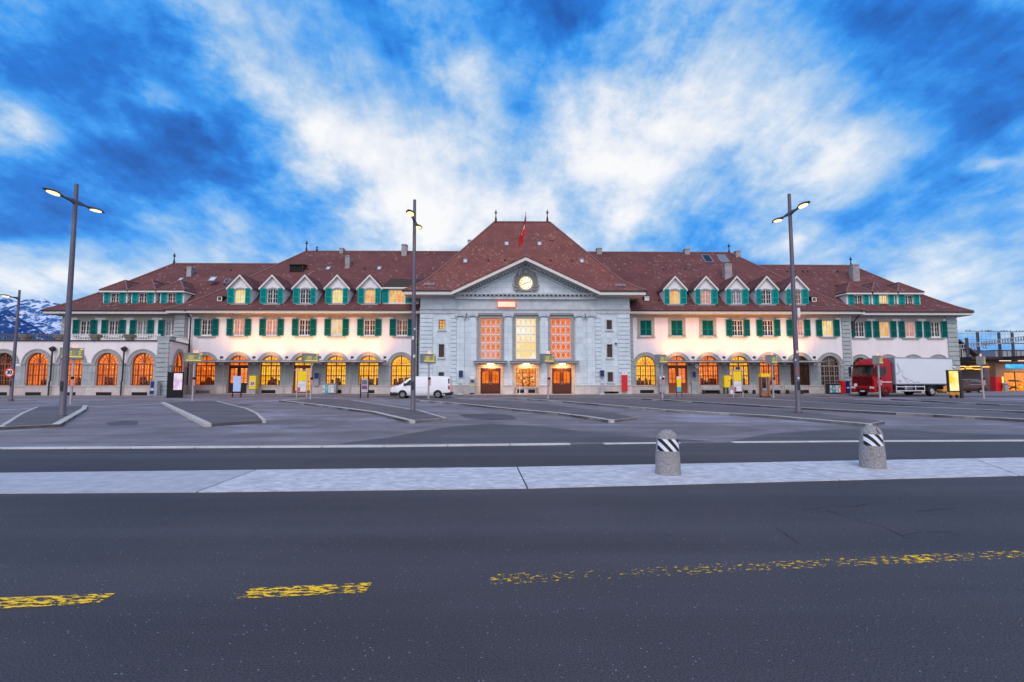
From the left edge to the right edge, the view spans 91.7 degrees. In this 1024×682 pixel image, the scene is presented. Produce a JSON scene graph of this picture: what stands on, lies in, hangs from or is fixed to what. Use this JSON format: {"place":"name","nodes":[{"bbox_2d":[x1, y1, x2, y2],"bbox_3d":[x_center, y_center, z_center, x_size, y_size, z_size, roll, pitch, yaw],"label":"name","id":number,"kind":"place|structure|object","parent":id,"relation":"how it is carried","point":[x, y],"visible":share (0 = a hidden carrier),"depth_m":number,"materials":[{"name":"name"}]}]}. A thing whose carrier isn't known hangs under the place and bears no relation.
{"place":"outdoors","nodes":[
{"label":"outdoors","id":0,"kind":"place"},
{"bbox_2d":[0,310,53,338],"bbox_3d":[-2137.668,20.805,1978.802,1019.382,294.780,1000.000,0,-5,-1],"label":"wooded mountain","id":1,"kind":"structure","parent":0,"point":[7,321],"depth_m":1955.48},
{"bbox_2d":[0,297,62,336],"bbox_3d":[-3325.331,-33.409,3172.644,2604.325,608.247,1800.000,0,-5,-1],"label":"snowy mountain","id":2,"kind":"structure","parent":0,"point":[30,312],"depth_m":3049.43,"materials":[{"name":"white snow"}]},
{"bbox_2d":[0,393,866,396],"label":"pavement","id":3,"kind":"structure","parent":0,"point":[189,395],"depth_m":50.53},
{"bbox_2d":[0,392,1023,681],"bbox_3d":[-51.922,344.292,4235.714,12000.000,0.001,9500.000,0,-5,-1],"label":"ground","id":4,"kind":"structure","parent":0,"point":[176,574],"depth_m":3.87,"materials":[{"name":"grey asphalt"}]},
{"bbox_2d":[0,582,370,607],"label":"yellow lane dashes","id":5,"kind":"object","parent":4,"relation":"on","point":[63,599],"visible":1,"depth_m":3.48,"materials":[{"name":"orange paint"}]},
{"bbox_2d":[0,210,974,394],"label":"railway station","id":6,"kind":"object","parent":4,"relation":"on","point":[582,315],"visible":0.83,"depth_m":55.87,"materials":[{"name":"paint"}]},
{"bbox_2d":[0,349,18,385],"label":"window","id":7,"kind":"structure","parent":6,"relation":"in","point":[6,356],"depth_m":49.58,"materials":[{"name":"brown glass"}]},
{"bbox_2d":[21,349,50,385],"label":"window","id":8,"kind":"structure","parent":6,"relation":"in","point":[37,373],"depth_m":49.56,"materials":[{"name":"orange glass"}]},
{"bbox_2d":[55,355,86,385],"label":"window","id":9,"kind":"structure","parent":6,"relation":"in","point":[78,363],"depth_m":49.64,"materials":[{"name":"orange glass"}]},
{"bbox_2d":[72,317,96,337],"bbox_3d":[-48.362,-1.498,56.325,2.700,2.332,0.375,0,-5,-1],"label":"window","id":10,"kind":"structure","parent":6,"relation":"in","point":[88,325],"depth_m":56.26,"materials":[{"name":"white"}]},
{"bbox_2d":[91,349,121,385],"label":"window","id":11,"kind":"structure","parent":6,"relation":"in","point":[107,369],"depth_m":49.66,"materials":[{"name":"orange glass"}]},
{"bbox_2d":[101,318,125,337],"bbox_3d":[-45.160,-1.494,56.364,2.700,2.332,0.375,0,-5,-1],"label":"window","id":12,"kind":"structure","parent":6,"relation":"in","point":[116,325],"depth_m":56.29,"materials":[{"name":"white"}]},
{"bbox_2d":[103,292,125,303],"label":"window","id":13,"kind":"structure","parent":6,"relation":"in","point":[115,297],"depth_m":57.13,"materials":[{"name":"white"}]},
{"bbox_2d":[129,318,153,337],"bbox_3d":[-41.976,-1.491,56.403,2.700,2.332,0.375,0,-5,-1],"label":"window","id":14,"kind":"structure","parent":6,"relation":"in","point":[145,325],"depth_m":56.34,"materials":[{"name":"white"}]},
{"bbox_2d":[127,349,157,385],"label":"window","id":15,"kind":"structure","parent":6,"relation":"in","point":[142,370],"depth_m":49.70,"materials":[{"name":"orange glass"}]},
{"bbox_2d":[132,292,153,303],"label":"window","id":16,"kind":"structure","parent":6,"relation":"in","point":[143,297],"depth_m":57.17,"materials":[{"name":"white"}]},
{"bbox_2d":[158,318,175,335],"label":"window","id":17,"kind":"structure","parent":6,"relation":"in","point":[170,322],"depth_m":56.45,"materials":[{"name":"white"}]},
{"bbox_2d":[160,292,181,303],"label":"window","id":18,"kind":"structure","parent":6,"relation":"in","point":[172,297],"depth_m":57.22,"materials":[{"name":"white"}]},
{"bbox_2d":[169,349,187,384],"bbox_3d":[-35.109,2.724,52.142,0.390,3.852,5.453,1,-5,-17],"label":"window","id":19,"kind":"structure","parent":6,"relation":"in","point":[177,366],"depth_m":52.86,"materials":[{"name":"orange glass"}]},
{"bbox_2d":[191,352,218,384],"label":"window","id":20,"kind":"structure","parent":6,"relation":"in","point":[205,372],"depth_m":55.38,"materials":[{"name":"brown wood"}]},
{"bbox_2d":[194,317,218,336],"bbox_3d":[-34.093,-1.557,55.502,2.700,2.267,0.375,0,-5,-1],"label":"window","id":21,"kind":"structure","parent":6,"relation":"in","point":[210,325],"depth_m":55.43,"materials":[{"name":"white"}]},
{"bbox_2d":[226,317,250,336],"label":"window","id":22,"kind":"structure","parent":6,"relation":"in","point":[240,325],"depth_m":55.48,"materials":[{"name":"white"}]},
{"bbox_2d":[225,352,251,392],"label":"door","id":23,"kind":"structure","parent":6,"relation":"in","point":[243,356],"depth_m":56.74,"materials":[{"name":"orange glass"}]},
{"bbox_2d":[229,366,247,392],"bbox_3d":[-30.415,4.319,55.294,2.175,2.991,0.080,0,-5,-1],"label":"door","id":24,"kind":"structure","parent":6,"relation":"in","point":[243,385],"depth_m":55.27,"materials":[{"name":"brown wood"}]},
{"bbox_2d":[227,287,250,304],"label":"window","id":25,"kind":"structure","parent":6,"relation":"in","point":[240,295],"depth_m":56.11,"materials":[{"name":"teal wood"}]},
{"bbox_2d":[256,352,283,384],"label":"window","id":26,"kind":"structure","parent":6,"relation":"in","point":[270,372],"depth_m":55.42,"materials":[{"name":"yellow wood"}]},
{"bbox_2d":[259,317,283,336],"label":"window","id":27,"kind":"structure","parent":6,"relation":"in","point":[275,325],"depth_m":55.51,"materials":[{"name":"green wood"}]},
{"bbox_2d":[260,287,282,304],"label":"window","id":28,"kind":"structure","parent":6,"relation":"in","point":[275,295],"depth_m":56.15,"materials":[{"name":"teal wood"}]},
{"bbox_2d":[289,352,316,392],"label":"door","id":29,"kind":"structure","parent":6,"relation":"in","point":[297,355],"depth_m":55.92,"materials":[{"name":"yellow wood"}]},
{"bbox_2d":[292,317,316,336],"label":"window","id":30,"kind":"structure","parent":6,"relation":"in","point":[300,325],"depth_m":55.56,"materials":[{"name":"green wood"}]},
{"bbox_2d":[293,287,315,304],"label":"window","id":31,"kind":"structure","parent":6,"relation":"in","point":[305,295],"depth_m":56.19,"materials":[{"name":"teal wood"}]},
{"bbox_2d":[322,352,348,384],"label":"window","id":32,"kind":"structure","parent":6,"relation":"in","point":[335,372],"depth_m":55.58,"materials":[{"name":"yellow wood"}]},
{"bbox_2d":[324,317,348,336],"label":"window","id":33,"kind":"structure","parent":6,"relation":"in","point":[340,325],"depth_m":55.59,"materials":[{"name":"green wood"}]},
{"bbox_2d":[325,287,347,304],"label":"window","id":34,"kind":"structure","parent":6,"relation":"in","point":[338,296],"depth_m":56.23,"materials":[{"name":"teal wood"}]},
{"bbox_2d":[355,352,381,384],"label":"window","id":35,"kind":"structure","parent":6,"relation":"in","point":[365,369],"depth_m":55.56,"materials":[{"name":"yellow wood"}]},
{"bbox_2d":[357,317,381,336],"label":"window","id":36,"kind":"structure","parent":6,"relation":"in","point":[365,325],"depth_m":55.66,"materials":[{"name":"green"}]},
{"bbox_2d":[358,288,380,304],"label":"window","id":37,"kind":"structure","parent":6,"relation":"in","point":[372,295],"depth_m":56.29,"materials":[{"name":"teal wood"}]},
{"bbox_2d":[382,289,410,302],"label":"window","id":38,"kind":"structure","parent":6,"relation":"in","point":[394,295],"depth_m":56.55,"materials":[{"name":"yellow"}]},
{"bbox_2d":[387,352,410,384],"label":"window","id":39,"kind":"structure","parent":6,"relation":"in","point":[401,365],"depth_m":55.95,"materials":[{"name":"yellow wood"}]},
{"bbox_2d":[389,317,411,336],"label":"window","id":40,"kind":"structure","parent":6,"relation":"in","point":[403,327],"depth_m":55.77,"materials":[{"name":"green wood"}]},
{"bbox_2d":[477,314,503,360],"bbox_3d":[-2.326,-0.320,54.168,3.300,5.267,0.580,0,-5,-1],"label":"window","id":41,"kind":"structure","parent":6,"relation":"in","point":[490,327],"depth_m":54.32,"materials":[{"name":"orange glass"}]},
{"bbox_2d":[480,368,500,393],"bbox_3d":[-2.345,4.368,54.240,2.185,2.783,0.100,0,-5,-1],"label":"door","id":42,"kind":"structure","parent":6,"relation":"in","point":[489,376],"depth_m":54.25,"materials":[{"name":"brown wood"}]},
{"bbox_2d":[513,314,538,360],"bbox_3d":[1.520,-0.316,54.215,3.304,5.267,0.580,0,-5,-1],"label":"window","id":43,"kind":"structure","parent":6,"relation":"in","point":[525,326],"depth_m":54.38,"materials":[{"name":"yellow glass"}]},
{"bbox_2d":[516,368,535,386],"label":"shop window","id":44,"kind":"structure","parent":6,"relation":"in","point":[526,377],"depth_m":54.84,"materials":[{"name":"orange glass"}]},
{"bbox_2d":[546,314,574,360],"bbox_3d":[5.345,-0.312,54.261,3.307,5.267,0.580,0,-5,-1],"label":"window","id":45,"kind":"structure","parent":6,"relation":"in","point":[560,326],"depth_m":54.44,"materials":[{"name":"orange glass"}]},
{"bbox_2d":[552,368,571,393],"bbox_3d":[5.437,4.373,54.310,2.139,2.783,0.150,0,-5,-1],"label":"door","id":46,"kind":"structure","parent":6,"relation":"in","point":[561,377],"depth_m":54.33,"materials":[{"name":"brown wood"}]},
{"bbox_2d":[637,318,654,337],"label":"window","id":47,"kind":"structure","parent":6,"relation":"in","point":[645,326],"depth_m":56.10,"materials":[{"name":"green wood"}]},
{"bbox_2d":[633,352,659,384],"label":"window","id":48,"kind":"structure","parent":6,"relation":"in","point":[645,366],"depth_m":56.41,"materials":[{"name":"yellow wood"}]},
{"bbox_2d":[664,289,686,304],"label":"window","id":49,"kind":"structure","parent":6,"relation":"in","point":[674,297],"depth_m":56.70,"materials":[{"name":"teal wood"}]},
{"bbox_2d":[668,318,686,337],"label":"window","id":50,"kind":"structure","parent":6,"relation":"in","point":[676,326],"depth_m":56.14,"materials":[{"name":"green wood"}]},
{"bbox_2d":[664,352,690,392],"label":"door","id":51,"kind":"structure","parent":6,"relation":"in","point":[676,355],"depth_m":57.85,"materials":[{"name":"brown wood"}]},
{"bbox_2d":[668,366,686,392],"bbox_3d":[18.584,4.367,55.891,2.175,2.991,0.080,0,-5,-1],"label":"door","id":52,"kind":"structure","parent":6,"relation":"in","point":[672,386],"depth_m":55.82,"materials":[{"name":"brown wood"}]},
{"bbox_2d":[695,289,717,304],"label":"window","id":53,"kind":"structure","parent":6,"relation":"in","point":[703,297],"depth_m":56.74,"materials":[{"name":"teal wood"}]},
{"bbox_2d":[699,318,717,337],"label":"window","id":54,"kind":"structure","parent":6,"relation":"in","point":[707,326],"depth_m":56.18,"materials":[{"name":"green wood"}]},
{"bbox_2d":[696,352,721,384],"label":"window","id":55,"kind":"structure","parent":6,"relation":"in","point":[708,372],"depth_m":56.03,"materials":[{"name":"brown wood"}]},
{"bbox_2d":[726,289,748,305],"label":"window","id":56,"kind":"structure","parent":6,"relation":"in","point":[733,297],"depth_m":56.78,"materials":[{"name":"teal wood"}]},
{"bbox_2d":[726,318,749,337],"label":"window","id":57,"kind":"structure","parent":6,"relation":"in","point":[734,326],"depth_m":56.15,"materials":[{"name":"green wood"}]},
{"bbox_2d":[726,352,752,384],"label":"window","id":58,"kind":"structure","parent":6,"relation":"in","point":[738,355],"depth_m":56.03,"materials":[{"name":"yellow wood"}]},
{"bbox_2d":[756,289,778,305],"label":"window","id":59,"kind":"structure","parent":6,"relation":"in","point":[763,297],"depth_m":56.83,"materials":[{"name":"green wood"}]},
{"bbox_2d":[756,318,780,337],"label":"window","id":60,"kind":"structure","parent":6,"relation":"in","point":[764,327],"depth_m":56.19,"materials":[{"name":"green wood"}]},
{"bbox_2d":[756,352,782,384],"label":"window","id":61,"kind":"structure","parent":6,"relation":"in","point":[765,368],"depth_m":56.07,"materials":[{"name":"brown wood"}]},
{"bbox_2d":[786,289,808,305],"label":"window","id":62,"kind":"structure","parent":6,"relation":"in","point":[803,296],"depth_m":56.83,"materials":[{"name":"green wood"}]},
{"bbox_2d":[786,318,810,337],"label":"window","id":63,"kind":"structure","parent":6,"relation":"in","point":[805,323],"depth_m":56.22,"materials":[{"name":"green wood"}]},
{"bbox_2d":[787,352,813,384],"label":"window","id":64,"kind":"structure","parent":6,"relation":"in","point":[804,367],"depth_m":56.12,"materials":[{"name":"brown wood"}]},
{"bbox_2d":[816,318,839,337],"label":"window","id":65,"kind":"structure","parent":6,"relation":"in","point":[823,328],"depth_m":56.27,"materials":[{"name":"green"}]},
{"bbox_2d":[817,352,843,384],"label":"window","id":66,"kind":"structure","parent":6,"relation":"in","point":[830,370],"depth_m":56.19,"materials":[{"name":"grey glass"}]},
{"bbox_2d":[851,319,871,338],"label":"window","id":67,"kind":"structure","parent":6,"relation":"in","point":[859,325],"depth_m":57.40,"materials":[{"name":"green wood"}]},
{"bbox_2d":[873,319,896,338],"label":"window","id":68,"kind":"structure","parent":6,"relation":"in","point":[880,326],"depth_m":57.36,"materials":[{"name":"green wood"}]},
{"bbox_2d":[899,294,919,304],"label":"window","id":69,"kind":"structure","parent":6,"relation":"in","point":[903,299],"depth_m":58.26,"materials":[{"name":"green wood"}]},
{"bbox_2d":[898,319,922,338],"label":"window","id":70,"kind":"structure","parent":6,"relation":"in","point":[906,326],"depth_m":57.40,"materials":[{"name":"green wood"}]},
{"bbox_2d":[924,319,947,338],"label":"window","id":71,"kind":"structure","parent":6,"relation":"in","point":[931,326],"depth_m":57.43,"materials":[{"name":"green wood"}]},
{"bbox_2d":[0,457,1023,493],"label":"median strip","id":72,"kind":"object","parent":4,"relation":"on","point":[274,480],"visible":0.98,"depth_m":7.77,"materials":[{"name":"concrete"}]},
{"bbox_2d":[655,430,680,475],"bbox_3d":[2.521,1.806,8.037,0.408,0.738,0.404,0,-5,-1],"label":"stone bollard","id":73,"kind":"object","parent":72,"relation":"on","point":[667,458],"visible":0.95,"depth_m":7.89,"materials":[{"name":"stone"}]},
{"bbox_2d":[859,425,887,468],"bbox_3d":[6.257,1.847,8.638,0.404,0.753,0.405,0,-5,-1],"label":"stone bollard","id":74,"kind":"object","parent":72,"relation":"on","point":[872,453],"visible":0.99,"depth_m":8.50,"materials":[{"name":"stone"}]},
{"bbox_2d":[0,440,1023,448],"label":"flush kerb","id":75,"kind":"structure","parent":4,"relation":"on","point":[281,446],"depth_m":11.39,"materials":[{"name":"grey concrete"}]},
{"bbox_2d":[758,374,770,396],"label":"ticket column","id":76,"kind":"structure","parent":4,"relation":"on","point":[764,386],"depth_m":46.37,"materials":[{"name":"orange metal"}]},
{"bbox_2d":[751,550,1023,569],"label":"yellow lane dashes","id":77,"kind":"object","parent":4,"relation":"on","point":[923,559],"visible":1,"depth_m":4.18,"materials":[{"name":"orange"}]},
{"bbox_2d":[848,357,953,396],"bbox_3d":[39.772,3.664,50.610,10.900,3.860,2.930,1,-5,-16],"label":"box truck","id":78,"kind":"object","parent":4,"relation":"on","point":[908,375],"visible":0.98,"depth_m":49.39,"materials":[{"name":"white metal"}]},
{"bbox_2d":[858,391,1023,395],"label":"station forecourt","id":79,"kind":"structure","parent":4,"relation":"on","point":[1000,393],"depth_m":54.29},
{"bbox_2d":[963,379,986,392],"bbox_3d":[57.592,5.757,63.451,4.730,1.759,1.892,0,-5,-1],"label":"people carrier","id":80,"kind":"object","parent":79,"relation":"on","point":[969,385],"visible":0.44,"depth_m":62.54,"materials":[{"name":"brown metal"}]},
{"bbox_2d":[959,356,1023,390],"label":"station kiosk","id":81,"kind":"object","parent":79,"relation":"on","point":[1012,373],"visible":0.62,"depth_m":73.32,"materials":[{"name":"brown wood"}]},
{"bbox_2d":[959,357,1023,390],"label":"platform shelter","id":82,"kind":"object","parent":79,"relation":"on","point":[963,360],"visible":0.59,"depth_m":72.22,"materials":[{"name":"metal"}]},
{"bbox_2d":[0,397,1023,446],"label":"bus station road","id":83,"kind":"structure","parent":0,"point":[159,424],"depth_m":17.20,"materials":[{"name":"grey asphalt"}]},
{"bbox_2d":[0,290,20,400],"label":"street lamp","id":84,"kind":"object","parent":83,"relation":"on","point":[11,386],"visible":0.85,"depth_m":37.56,"materials":[{"name":"metal"}]},
{"bbox_2d":[0,405,87,429],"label":"bus platform","id":85,"kind":"structure","parent":83,"relation":"on","point":[40,417],"depth_m":18.70,"materials":[{"name":"concrete"}]},
{"bbox_2d":[42,184,104,415],"bbox_3d":[-18.167,-1.721,20.388,0.380,9.720,3.000,0,-5,-1],"label":"street lamp","id":86,"kind":"object","parent":85,"relation":"on","point":[65,354],"visible":0.84,"depth_m":20.28,"materials":[{"name":"metal"}]},
{"bbox_2d":[59,345,83,403],"bbox_3d":[-28.851,2.175,32.459,1.200,3.900,0.502,4,-6,-41],"label":"bus departure display","id":87,"kind":"object","parent":83,"relation":"on","point":[76,353],"visible":0.88,"depth_m":32.47,"materials":[{"name":"metal"}]},
{"bbox_2d":[166,372,183,397],"bbox_3d":[-30.475,3.964,44.947,1.220,2.350,0.255,2,-5,-21],"label":"map totem","id":88,"kind":"object","parent":83,"relation":"on","point":[175,381],"visible":1,"depth_m":44.84,"materials":[{"name":"black metal"}]},
{"bbox_2d":[183,350,202,400],"bbox_3d":[-24.590,2.639,38.193,1.200,3.900,0.502,4,-6,-41],"label":"bus departure display","id":89,"kind":"object","parent":83,"relation":"on","point":[194,357],"visible":1,"depth_m":38.12,"materials":[{"name":"metal"}]},
{"bbox_2d":[161,401,265,426],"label":"bus platform","id":90,"kind":"structure","parent":83,"relation":"on","point":[209,413],"depth_m":21.59,"materials":[{"name":"concrete"}]},
{"bbox_2d":[296,368,307,397],"bbox_3d":[-19.232,3.817,45.609,1.600,2.750,0.080,0,-5,-1],"label":"timetable stand","id":91,"kind":"object","parent":83,"relation":"on","point":[302,383],"visible":0.95,"depth_m":45.59,"materials":[{"name":"paper"}]},
{"bbox_2d":[302,351,318,398],"bbox_3d":[-15.903,2.712,39.096,1.200,3.900,0.502,4,-6,-41],"label":"bus departure display","id":92,"kind":"object","parent":83,"relation":"on","point":[312,358],"visible":0.88,"depth_m":39.02,"materials":[{"name":"metal"}]},
{"bbox_2d":[279,399,446,423],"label":"bus platform","id":93,"kind":"structure","parent":83,"relation":"on","point":[405,415],"depth_m":24.64,"materials":[{"name":"concrete"}]},
{"bbox_2d":[406,199,421,411],"bbox_3d":[-4.662,-1.723,23.583,0.380,10.240,3.000,0,-5,-1],"label":"street lamp","id":94,"kind":"object","parent":93,"relation":"on","point":[411,213],"visible":0.88,"depth_m":23.43,"materials":[{"name":"metal"}]},
{"bbox_2d":[390,376,452,397],"bbox_3d":[-8.005,4.108,44.319,5.380,1.960,2.140,0,-5,-1],"label":"white van","id":95,"kind":"object","parent":83,"relation":"on","point":[440,387],"visible":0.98,"depth_m":43.39,"materials":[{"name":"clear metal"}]},
{"bbox_2d":[420,351,435,398],"bbox_3d":[-6.739,2.762,39.706,1.200,3.900,0.502,4,-6,-41],"label":"bus departure display","id":96,"kind":"object","parent":83,"relation":"on","point":[429,358],"visible":0.86,"depth_m":39.62,"materials":[{"name":"metal"}]},
{"bbox_2d":[415,398,635,422],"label":"bus platform","id":97,"kind":"structure","parent":83,"relation":"on","point":[600,416],"depth_m":25.55,"materials":[{"name":"concrete"}]},
{"bbox_2d":[540,351,553,398],"bbox_3d":[2.809,2.755,39.623,1.200,3.900,0.502,4,-6,-41],"label":"bus departure display","id":98,"kind":"object","parent":83,"relation":"on","point":[548,358],"visible":0.88,"depth_m":39.53,"materials":[{"name":"metal"}]},
{"bbox_2d":[106,404,1023,443],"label":"repaired road patches","id":99,"kind":"object","parent":83,"relation":"on","point":[492,433],"visible":0.91,"depth_m":13.68,"materials":[{"name":"grey asphalt"}]},
{"bbox_2d":[654,352,666,397],"bbox_3d":[12.282,2.853,40.835,1.200,3.900,0.502,4,-6,-41],"label":"bus departure display","id":100,"kind":"object","parent":83,"relation":"on","point":[661,358],"visible":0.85,"depth_m":40.74,"materials":[{"name":"metal"}]},
{"bbox_2d":[507,397,884,426],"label":"bus platform","id":101,"kind":"structure","parent":83,"relation":"on","point":[677,407],"depth_m":24.64,"materials":[{"name":"concrete"}]},
{"bbox_2d":[772,193,809,412],"bbox_3d":[12.802,-1.749,22.526,0.420,10.120,3.000,0,-5,-1],"label":"street lamp","id":102,"kind":"object","parent":101,"relation":"on","point":[795,312],"visible":0.89,"depth_m":22.40,"materials":[{"name":"metal"}]},
{"bbox_2d":[729,367,745,396],"bbox_3d":[21.444,3.887,47.105,1.600,2.850,0.080,0,-5,-1],"label":"timetable stand","id":103,"kind":"object","parent":83,"relation":"on","point":[737,372],"visible":0.92,"depth_m":47.10,"materials":[{"name":"metal"}]},
{"bbox_2d":[630,397,1023,421],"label":"bus platform","id":104,"kind":"structure","parent":83,"relation":"on","point":[915,411],"depth_m":25.55,"materials":[{"name":"concrete"}]},
{"bbox_2d":[872,353,882,398],"bbox_3d":[31.351,2.985,42.462,1.200,3.900,0.502,4,-6,-41],"label":"bus departure display","id":105,"kind":"object","parent":83,"relation":"on","point":[877,359],"visible":1,"depth_m":42.37,"materials":[{"name":"metal"}]},
{"bbox_2d":[737,397,1023,412],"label":"bus platform","id":106,"kind":"structure","parent":83,"relation":"on","point":[932,405],"depth_m":30.94,"materials":[{"name":"concrete"}]},
{"bbox_2d":[946,366,959,397],"bbox_3d":[39.536,3.674,44.535,1.240,2.860,0.280,1,-5,-13],"label":"lit poster case","id":107,"kind":"object","parent":83,"relation":"on","point":[952,380],"visible":0.88,"depth_m":44.41,"materials":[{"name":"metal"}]},
{"bbox_2d":[891,398,1023,406],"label":"bus platform","id":108,"kind":"structure","parent":83,"relation":"on","point":[979,402],"depth_m":34.35,"materials":[{"name":"concrete"}]},
{"bbox_2d":[0,0,1023,349],"label":"sky","id":109,"kind":"structure","parent":0,"point":[201,131],"materials":[{"name":"blue"}]},
{"bbox_2d":[958,336,1023,348],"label":"lattice gantry","id":110,"kind":"object","parent":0,"point":[994,342],"visible":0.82,"depth_m":93.34,"materials":[{"name":"metal"}]},
{"bbox_2d":[976,350,1023,356],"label":"grey hall","id":111,"kind":"structure","parent":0,"point":[993,353],"depth_m":152.12,"materials":[{"name":"metal"}]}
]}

